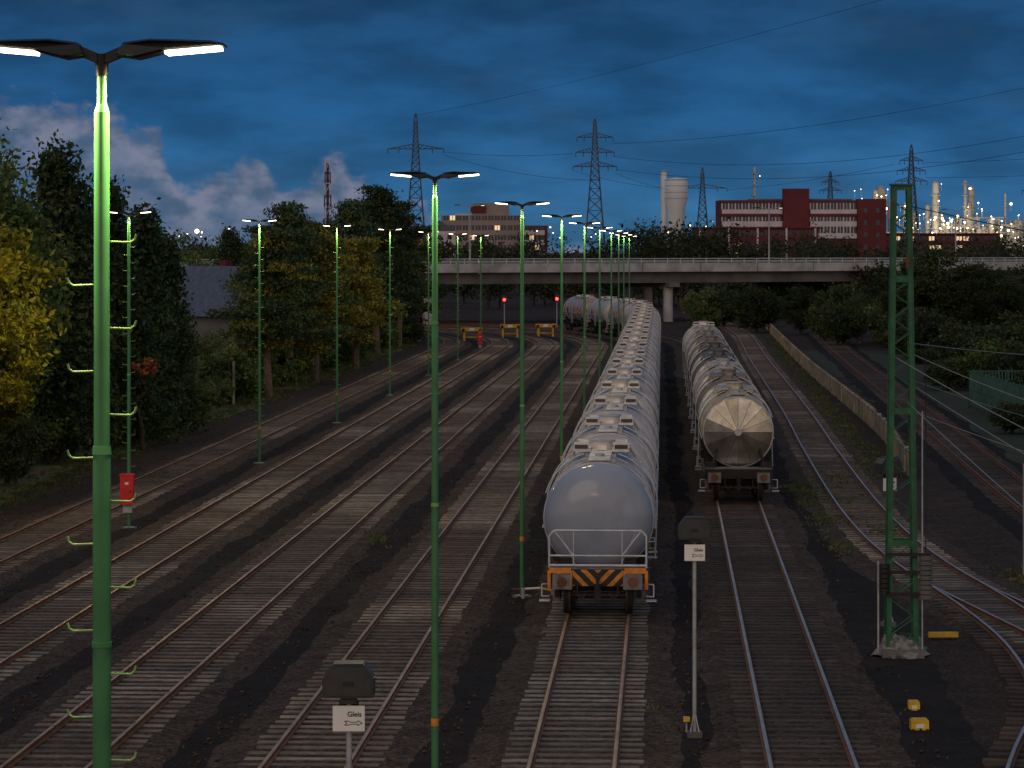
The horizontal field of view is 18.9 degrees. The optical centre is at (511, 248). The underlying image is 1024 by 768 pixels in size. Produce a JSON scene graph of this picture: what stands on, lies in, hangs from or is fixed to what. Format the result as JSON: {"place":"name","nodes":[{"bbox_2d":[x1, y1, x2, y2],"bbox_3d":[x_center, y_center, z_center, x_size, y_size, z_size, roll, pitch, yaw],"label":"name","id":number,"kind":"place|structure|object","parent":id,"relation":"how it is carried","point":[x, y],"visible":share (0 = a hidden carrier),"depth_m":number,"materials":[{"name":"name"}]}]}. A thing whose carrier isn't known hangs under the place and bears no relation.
{"place":"outdoors","nodes":[
{"label":"outdoors","id":0,"kind":"place"},
{"bbox_2d":[387,113,443,240],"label":"power pylon","id":1,"kind":"object","parent":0,"point":[418,163],"visible":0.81,"depth_m":799.31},
{"bbox_2d":[441,203,520,263],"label":"apartment building","id":2,"kind":"structure","parent":0,"point":[490,220],"depth_m":999.74,"materials":[{"name":"white concrete"}]},
{"bbox_2d":[0,330,987,767],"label":"service path","id":3,"kind":"structure","parent":0,"point":[922,682],"depth_m":77.31,"materials":[{"name":"gravel"}]},
{"bbox_2d":[110,210,151,528],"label":"street lamp","id":4,"kind":"object","parent":3,"relation":"on","point":[129,372],"visible":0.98,"depth_m":101.96,"materials":[{"name":"green paint"}]},
{"bbox_2d":[119,474,134,512],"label":"red cabinet","id":5,"kind":"object","parent":4,"relation":"attached to","point":[126,486],"visible":1,"depth_m":101.64,"materials":[{"name":"paint"}]},
{"bbox_2d":[243,219,275,463],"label":"street lamp","id":6,"kind":"object","parent":3,"relation":"on","point":[259,342],"visible":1,"depth_m":132.55,"materials":[{"name":"green paint"}]},
{"bbox_2d":[323,225,350,423],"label":"street lamp","id":7,"kind":"object","parent":3,"relation":"on","point":[336,340],"visible":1,"depth_m":163.15,"materials":[{"name":"green paint"}]},
{"bbox_2d":[322,660,374,767],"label":"shunting signal","id":8,"kind":"object","parent":3,"relation":"on","point":[348,683],"visible":1,"depth_m":37.34,"materials":[{"name":"metal"}]},
{"bbox_2d":[389,171,479,767],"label":"street lamp","id":9,"kind":"object","parent":3,"relation":"on","point":[434,586],"visible":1,"depth_m":50.15,"materials":[{"name":"green paint"}]},
{"bbox_2d":[494,201,549,597],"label":"street lamp","id":10,"kind":"object","parent":3,"relation":"on","point":[522,515],"visible":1,"depth_m":81.85,"materials":[{"name":"green paint"}]},
{"bbox_2d":[542,214,581,465],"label":"street lamp","id":11,"kind":"object","parent":3,"relation":"on","point":[561,334],"visible":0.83,"depth_m":113.55,"materials":[{"name":"green paint"}]},
{"bbox_2d":[569,222,599,411],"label":"street lamp","id":12,"kind":"object","parent":3,"relation":"on","point":[584,331],"visible":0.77,"depth_m":145.26,"materials":[{"name":"green paint"}]},
{"bbox_2d":[677,516,711,737],"bbox_3d":[3.470,7.200,58.392,0.640,4.200,0.375,0,0,0],"label":"shunting signal","id":13,"kind":"object","parent":3,"relation":"on","point":[694,530],"visible":1,"depth_m":58.33,"materials":[{"name":"metal"}]},
{"bbox_2d":[875,456,901,626],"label":"shunting signal","id":14,"kind":"object","parent":3,"relation":"on","point":[880,465],"visible":0.49,"depth_m":75.39,"materials":[{"name":"metal"}]},
{"bbox_2d":[870,184,931,658],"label":"catenary mast","id":15,"kind":"object","parent":3,"relation":"on","point":[896,645],"visible":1,"depth_m":69.80,"materials":[{"name":"metal"}]},
{"bbox_2d":[889,204,1023,507],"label":"overhead wires","id":16,"kind":"object","parent":15,"relation":"attached to","point":[966,377],"visible":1,"depth_m":69.56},
{"bbox_2d":[0,253,1023,751],"bbox_3d":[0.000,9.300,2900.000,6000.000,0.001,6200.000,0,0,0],"label":"ground","id":17,"kind":"structure","parent":0,"point":[970,675],"depth_m":116.05,"materials":[{"name":"plant"}]},
{"bbox_2d":[0,38,226,767],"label":"street lamp","id":18,"kind":"object","parent":17,"relation":"on","point":[142,49],"visible":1,"depth_m":18.45,"materials":[{"name":"green paint"}]},
{"bbox_2d":[126,357,156,450],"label":"red leaved shrub","id":19,"kind":"object","parent":17,"relation":"on","point":[147,364],"visible":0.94,"depth_m":140.94,"materials":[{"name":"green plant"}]},
{"bbox_2d":[0,346,402,501],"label":"grass verge","id":20,"kind":"object","parent":17,"relation":"on","point":[41,465],"depth_m":132.66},
{"bbox_2d":[0,326,48,421],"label":"yellow green tree","id":21,"kind":"object","parent":20,"relation":"on","point":[14,411],"visible":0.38,"depth_m":112.17,"materials":[{"name":"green plant"}]},
{"bbox_2d":[0,417,57,484],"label":"shrub","id":22,"kind":"object","parent":20,"relation":"on","point":[30,438],"visible":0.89,"depth_m":120.12,"materials":[{"name":"green plant"}]},
{"bbox_2d":[3,408,69,463],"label":"shrub","id":23,"kind":"object","parent":20,"relation":"on","point":[53,427],"visible":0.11,"depth_m":128.94,"materials":[{"name":"green plant"}]},
{"bbox_2d":[0,222,73,407],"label":"yellow green tree","id":24,"kind":"object","parent":20,"relation":"on","point":[14,320],"visible":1,"depth_m":107.30,"materials":[{"name":"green plant"}]},
{"bbox_2d":[0,118,82,392],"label":"deciduous tree","id":25,"kind":"object","parent":20,"relation":"on","point":[14,214],"visible":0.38,"depth_m":112.06,"materials":[{"name":"green plant"}]},
{"bbox_2d":[0,151,92,393],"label":"deciduous tree","id":26,"kind":"object","parent":20,"relation":"on","point":[59,254],"visible":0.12,"depth_m":126.16,"materials":[{"name":"green plant"}]},
{"bbox_2d":[18,129,135,461],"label":"conifer tree","id":27,"kind":"object","parent":20,"relation":"on","point":[57,181],"visible":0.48,"depth_m":133.11,"materials":[{"name":"green plant"}]},
{"bbox_2d":[66,174,179,451],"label":"conifer tree","id":28,"kind":"object","parent":20,"relation":"on","point":[141,333],"visible":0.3,"depth_m":142.53,"materials":[{"name":"green plant"}]},
{"bbox_2d":[115,197,190,442],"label":"conifer tree","id":29,"kind":"object","parent":20,"relation":"on","point":[151,253],"visible":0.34,"depth_m":147.41,"materials":[{"name":"green plant"}]},
{"bbox_2d":[152,229,212,431],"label":"conifer tree","id":30,"kind":"object","parent":20,"relation":"on","point":[183,354],"visible":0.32,"depth_m":154.44,"materials":[{"name":"green plant"}]},
{"bbox_2d":[171,228,216,265],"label":"deciduous tree","id":31,"kind":"object","parent":20,"relation":"on","point":[187,257],"visible":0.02,"depth_m":261.39,"materials":[{"name":"green plant"}]},
{"bbox_2d":[191,333,221,382],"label":"shrub","id":32,"kind":"object","parent":20,"relation":"on","point":[206,346],"visible":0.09,"depth_m":178.31,"materials":[{"name":"green plant"}]},
{"bbox_2d":[179,260,257,375],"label":"gable house","id":33,"kind":"structure","parent":20,"relation":"on","point":[203,284],"depth_m":223.43,"materials":[{"name":"concrete"}]},
{"bbox_2d":[203,375,237,406],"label":"shrub","id":34,"kind":"object","parent":20,"relation":"on","point":[223,385],"visible":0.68,"depth_m":178.74,"materials":[{"name":"green plant"}]},
{"bbox_2d":[212,223,249,265],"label":"conifer tree","id":35,"kind":"object","parent":20,"relation":"on","point":[231,247],"visible":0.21,"depth_m":284.56,"materials":[{"name":"green plant"}]},
{"bbox_2d":[200,347,266,404],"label":"shrub","id":36,"kind":"object","parent":20,"relation":"on","point":[246,374],"visible":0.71,"depth_m":182.26,"materials":[{"name":"green plant"}]},
{"bbox_2d":[200,224,321,396],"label":"pine tree","id":37,"kind":"object","parent":20,"relation":"on","point":[274,243],"visible":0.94,"depth_m":191.15,"materials":[{"name":"green plant"}]},
{"bbox_2d":[212,238,311,356],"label":"deciduous tree","id":38,"kind":"object","parent":20,"relation":"on","point":[233,284],"visible":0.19,"depth_m":205.09,"materials":[{"name":"green plant"}]},
{"bbox_2d":[247,340,316,386],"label":"shrub","id":39,"kind":"object","parent":20,"relation":"on","point":[298,363],"visible":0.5,"depth_m":205.46,"materials":[{"name":"green plant"}]},
{"bbox_2d":[236,200,355,385],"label":"pine tree","id":40,"kind":"object","parent":20,"relation":"on","point":[289,214],"visible":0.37,"depth_m":205.54,"materials":[{"name":"green plant"}]},
{"bbox_2d":[302,220,367,375],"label":"pine tree","id":41,"kind":"object","parent":20,"relation":"on","point":[317,227],"visible":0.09,"depth_m":221.41,"materials":[{"name":"green plant"}]},
{"bbox_2d":[294,234,376,382],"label":"pine tree","id":42,"kind":"object","parent":20,"relation":"on","point":[346,312],"visible":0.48,"depth_m":211.12,"materials":[{"name":"green plant"}]},
{"bbox_2d":[322,197,409,319],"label":"tree","id":43,"kind":"object","parent":20,"relation":"on","point":[352,213],"visible":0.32,"depth_m":257.40,"materials":[{"name":"green plant"}]},
{"bbox_2d":[0,332,471,585],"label":"railway track","id":44,"kind":"structure","parent":17,"relation":"on","point":[26,543],"depth_m":128.20,"materials":[{"name":"steel"},{"name":"wood"},{"name":"gravel"}]},
{"bbox_2d":[0,327,519,701],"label":"railway track","id":45,"kind":"structure","parent":17,"relation":"on","point":[37,635],"depth_m":99.72,"materials":[{"name":"steel"},{"name":"wood"},{"name":"gravel"}]},
{"bbox_2d":[0,324,567,767],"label":"railway track","id":46,"kind":"structure","parent":17,"relation":"on","point":[188,656],"depth_m":77.91,"materials":[{"name":"steel"},{"name":"wood"},{"name":"gravel"}]},
{"bbox_2d":[338,236,413,369],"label":"tree","id":47,"kind":"object","parent":17,"relation":"on","point":[365,285],"visible":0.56,"depth_m":235.33,"materials":[{"name":"green plant"}]},
{"bbox_2d":[333,184,431,353],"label":"tree","id":48,"kind":"object","parent":17,"relation":"on","point":[382,204],"visible":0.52,"depth_m":269.09,"materials":[{"name":"green plant"}]},
{"bbox_2d":[378,199,431,347],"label":"tree","id":49,"kind":"object","parent":17,"relation":"on","point":[406,243],"visible":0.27,"depth_m":287.10,"materials":[{"name":"green plant"}]},
{"bbox_2d":[205,321,614,767],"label":"railway track","id":50,"kind":"structure","parent":17,"relation":"on","point":[384,624],"depth_m":77.08,"materials":[{"name":"wood"},{"name":"rusty steel"},{"name":"gravel"}]},
{"bbox_2d":[391,234,431,342],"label":"tree","id":51,"kind":"object","parent":17,"relation":"on","point":[415,333],"visible":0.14,"depth_m":299.27,"materials":[{"name":"green plant"}]},
{"bbox_2d":[403,224,451,341],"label":"tree","id":52,"kind":"object","parent":17,"relation":"on","point":[424,250],"visible":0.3,"depth_m":305.37,"materials":[{"name":"green plant"}]},
{"bbox_2d":[0,425,948,767],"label":"loose stones","id":53,"kind":"object","parent":17,"relation":"on","point":[448,761],"visible":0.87,"depth_m":74.00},
{"bbox_2d":[0,334,1023,729],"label":"weeds","id":54,"kind":"object","parent":17,"relation":"on","point":[220,414],"visible":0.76,"depth_m":131.97,"materials":[{"name":"green plant"}]},
{"bbox_2d":[438,321,685,767],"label":"railway track","id":55,"kind":"structure","parent":17,"relation":"on","point":[577,677],"depth_m":65.20,"materials":[{"name":"gravel"}]},
{"bbox_2d":[563,294,601,332],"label":"tank wagon","id":56,"kind":"object","parent":55,"relation":"on","point":[573,309],"visible":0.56,"depth_m":336.46,"materials":[{"name":"paint"}]},
{"bbox_2d":[539,438,657,613],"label":"tank wagon","id":57,"kind":"object","parent":55,"relation":"on","point":[600,513],"visible":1,"depth_m":76.65,"materials":[{"name":"paint"}]},
{"bbox_2d":[586,296,617,335],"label":"tank wagon","id":58,"kind":"object","parent":55,"relation":"on","point":[593,311],"visible":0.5,"depth_m":324.30,"materials":[{"name":"paint"}]},
{"bbox_2d":[561,413,658,552],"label":"tank wagon","id":59,"kind":"object","parent":55,"relation":"on","point":[614,426],"visible":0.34,"depth_m":92.14,"materials":[{"name":"paint"}]},
{"bbox_2d":[573,395,658,485],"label":"tank wagon","id":60,"kind":"object","parent":55,"relation":"on","point":[629,405],"visible":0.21,"depth_m":104.48,"materials":[{"name":"paint"}]},
{"bbox_2d":[582,379,658,486],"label":"tank wagon","id":61,"kind":"object","parent":55,"relation":"on","point":[646,402],"visible":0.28,"depth_m":116.70,"materials":[{"name":"paint"}]},
{"bbox_2d":[606,298,634,336],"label":"tank wagon","id":62,"kind":"object","parent":55,"relation":"on","point":[615,317],"visible":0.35,"depth_m":312.30,"materials":[{"name":"paint"}]},
{"bbox_2d":[590,367,659,463],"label":"tank wagon","id":63,"kind":"object","parent":55,"relation":"on","point":[636,374],"visible":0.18,"depth_m":128.92,"materials":[{"name":"paint"}]},
{"bbox_2d":[596,357,659,443],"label":"tank wagon","id":64,"kind":"object","parent":55,"relation":"on","point":[648,374],"visible":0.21,"depth_m":141.11,"materials":[{"name":"paint"}]},
{"bbox_2d":[602,348,659,415],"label":"tank wagon","id":65,"kind":"object","parent":55,"relation":"on","point":[637,353],"visible":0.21,"depth_m":153.30,"materials":[{"name":"paint"}]},
{"bbox_2d":[174,215,1023,316],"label":"distant trees","id":66,"kind":"object","parent":17,"relation":"on","point":[653,243],"visible":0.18,"depth_m":491.78,"materials":[{"name":"green plant"}]},
{"bbox_2d":[180,257,1023,324],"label":"road bridge","id":67,"kind":"structure","parent":17,"relation":"on","point":[667,275],"depth_m":389.33,"materials":[{"name":"concrete"}]},
{"bbox_2d":[660,170,687,246],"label":"storage silo","id":68,"kind":"object","parent":17,"relation":"on","point":[674,196],"visible":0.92,"depth_m":947.60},
{"bbox_2d":[438,319,915,767],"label":"railway track","id":69,"kind":"structure","parent":17,"relation":"on","point":[787,687],"depth_m":70.53,"materials":[{"name":"gravel"}]},
{"bbox_2d":[687,342,739,416],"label":"tank wagon","id":70,"kind":"object","parent":69,"relation":"on","point":[697,356],"visible":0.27,"depth_m":163.36,"materials":[{"name":"silver metal"}]},
{"bbox_2d":[688,349,744,430],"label":"tank wagon","id":71,"kind":"object","parent":69,"relation":"on","point":[699,365],"visible":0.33,"depth_m":151.11,"materials":[{"name":"silver metal"}]},
{"bbox_2d":[690,358,751,446],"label":"tank wagon","id":72,"kind":"object","parent":69,"relation":"on","point":[702,376],"visible":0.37,"depth_m":138.96,"materials":[{"name":"silver metal"}]},
{"bbox_2d":[692,369,760,466],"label":"tank wagon","id":73,"kind":"object","parent":69,"relation":"on","point":[707,386],"visible":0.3,"depth_m":126.74,"materials":[{"name":"silver metal"}]},
{"bbox_2d":[695,381,778,500],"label":"tank wagon","id":74,"kind":"object","parent":69,"relation":"on","point":[735,428],"visible":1,"depth_m":111.05,"materials":[{"name":"silver metal"}]},
{"bbox_2d":[677,286,725,325],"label":"shrub","id":75,"kind":"object","parent":17,"relation":"on","point":[696,300],"visible":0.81,"depth_m":358.88,"materials":[{"name":"green plant"}]},
{"bbox_2d":[705,285,745,326],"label":"shrub","id":76,"kind":"object","parent":17,"relation":"on","point":[723,297],"visible":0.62,"depth_m":360.58,"materials":[{"name":"green plant"}]},
{"bbox_2d":[690,227,817,262],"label":"brick annex building","id":77,"kind":"structure","parent":17,"relation":"on","point":[786,232],"depth_m":841.74,"materials":[{"name":"red brick"}]},
{"bbox_2d":[729,286,786,332],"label":"shrub","id":78,"kind":"object","parent":17,"relation":"on","point":[765,312],"visible":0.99,"depth_m":337.01,"materials":[{"name":"green plant"}]},
{"bbox_2d":[777,282,819,334],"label":"deciduous tree","id":79,"kind":"object","parent":17,"relation":"on","point":[799,302],"visible":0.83,"depth_m":329.32,"materials":[{"name":"green plant"}]},
{"bbox_2d":[802,301,843,340],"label":"shrub","id":80,"kind":"object","parent":17,"relation":"on","point":[814,320],"visible":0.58,"depth_m":304.07,"materials":[{"name":"green plant"}]},
{"bbox_2d":[765,323,908,474],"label":"concrete wall","id":81,"kind":"structure","parent":17,"relation":"on","point":[872,418],"depth_m":180.24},
{"bbox_2d":[809,280,873,325],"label":"shrub","id":82,"kind":"object","parent":17,"relation":"on","point":[846,290],"visible":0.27,"depth_m":324.35,"materials":[{"name":"green plant"}]},
{"bbox_2d":[816,303,871,344],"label":"shrub","id":83,"kind":"object","parent":17,"relation":"on","point":[845,323],"visible":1,"depth_m":291.04,"materials":[{"name":"green plant"}]},
{"bbox_2d":[717,321,1023,652],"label":"railway track","id":84,"kind":"structure","parent":17,"relation":"on","point":[805,438],"depth_m":115.34,"materials":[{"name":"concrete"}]},
{"bbox_2d":[751,167,1023,255],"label":"chemical plant","id":85,"kind":"object","parent":17,"relation":"on","point":[971,225],"visible":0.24,"depth_m":1237.71,"materials":[{"name":"metal"}]},
{"bbox_2d":[873,270,932,326],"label":"deciduous tree","id":86,"kind":"object","parent":17,"relation":"on","point":[884,302],"visible":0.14,"depth_m":284.52,"materials":[{"name":"green plant"}]},
{"bbox_2d":[895,144,925,255],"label":"power pylon","id":87,"kind":"object","parent":17,"relation":"on","point":[914,186],"visible":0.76,"depth_m":899.50,"materials":[{"name":"metal"}]},
{"bbox_2d":[887,240,977,318],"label":"deciduous tree","id":88,"kind":"object","parent":17,"relation":"on","point":[929,278],"visible":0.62,"depth_m":280.59,"materials":[{"name":"green plant"}]},
{"bbox_2d":[892,566,1023,767],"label":"railway track","id":89,"kind":"structure","parent":17,"relation":"on","point":[1007,748],"depth_m":71.20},
{"bbox_2d":[927,256,1009,327],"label":"deciduous tree","id":90,"kind":"object","parent":17,"relation":"on","point":[977,296],"visible":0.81,"depth_m":278.57,"materials":[{"name":"green plant"}]},
{"bbox_2d":[974,263,1023,325],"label":"deciduous tree","id":91,"kind":"object","parent":17,"relation":"on","point":[1010,302],"visible":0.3,"depth_m":283.57,"materials":[{"name":"green plant"}]},
{"bbox_2d":[0,0,1023,252],"label":"sky","id":92,"kind":"structure","parent":0,"point":[231,133],"materials":[{"name":"blue"}]},
{"bbox_2d":[524,225,547,256],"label":"apartment building","id":93,"kind":"structure","parent":0,"point":[541,231],"depth_m":1034.84,"materials":[{"name":"red brick"}]},
{"bbox_2d":[573,119,616,256],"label":"power pylon","id":94,"kind":"object","parent":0,"point":[598,170],"visible":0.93,"depth_m":799.20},
{"bbox_2d":[419,0,1022,189],"bbox_3d":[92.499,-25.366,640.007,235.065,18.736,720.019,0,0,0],"label":"power lines","id":95,"kind":"object","parent":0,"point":[759,132],"visible":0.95,"depth_m":707.99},
{"bbox_2d":[716,189,885,257],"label":"brick office building","id":96,"kind":"structure","parent":0,"point":[841,218],"depth_m":899.76,"materials":[{"name":"red brick"}]},
{"bbox_2d":[801,351,1023,466],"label":"rough ground","id":97,"kind":"structure","parent":0,"point":[961,407],"depth_m":187.65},
{"bbox_2d":[802,332,1022,541],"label":"railway track","id":98,"kind":"structure","parent":97,"relation":"on","point":[868,377],"depth_m":143.70,"materials":[{"name":"gravel"}]},
{"bbox_2d":[875,305,954,347],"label":"shrub","id":99,"kind":"object","parent":97,"relation":"on","point":[900,318],"visible":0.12,"depth_m":270.88,"materials":[{"name":"green plant"}]},
{"bbox_2d":[895,309,968,348],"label":"shrub","id":100,"kind":"object","parent":97,"relation":"on","point":[928,331],"visible":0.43,"depth_m":254.17,"materials":[{"name":"green plant"}]},
{"bbox_2d":[921,359,977,389],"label":"shrub","id":101,"kind":"object","parent":97,"relation":"on","point":[943,376],"visible":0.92,"depth_m":200.53,"materials":[{"name":"green plant"}]},
{"bbox_2d":[926,319,1004,360],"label":"shrub","id":102,"kind":"object","parent":97,"relation":"on","point":[950,341],"visible":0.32,"depth_m":214.49,"materials":[{"name":"green plant"}]},
{"bbox_2d":[948,338,1011,383],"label":"shrub","id":103,"kind":"object","parent":97,"relation":"on","point":[973,356],"visible":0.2,"depth_m":199.97,"materials":[{"name":"green plant"}]},
{"bbox_2d":[969,369,1023,419],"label":"green fence","id":104,"kind":"object","parent":97,"relation":"on","point":[982,393],"visible":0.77,"depth_m":172.19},
{"bbox_2d":[969,325,1023,351],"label":"shrub","id":105,"kind":"object","parent":97,"relation":"on","point":[1008,334],"visible":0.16,"depth_m":204.33,"materials":[{"name":"green plant"}]},
{"bbox_2d":[977,340,1023,380],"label":"shrub","id":106,"kind":"object","parent":97,"relation":"on","point":[1005,362],"visible":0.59,"depth_m":189.72,"materials":[{"name":"green plant"}]},
{"bbox_2d":[982,400,1023,433],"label":"shrub","id":107,"kind":"object","parent":97,"relation":"on","point":[1016,408],"visible":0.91,"depth_m":153.33,"materials":[{"name":"green plant"}]},
{"bbox_2d":[886,233,1001,257],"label":"brick annex building","id":108,"kind":"structure","parent":0,"point":[941,237],"depth_m":943.84,"materials":[{"name":"red brick"}]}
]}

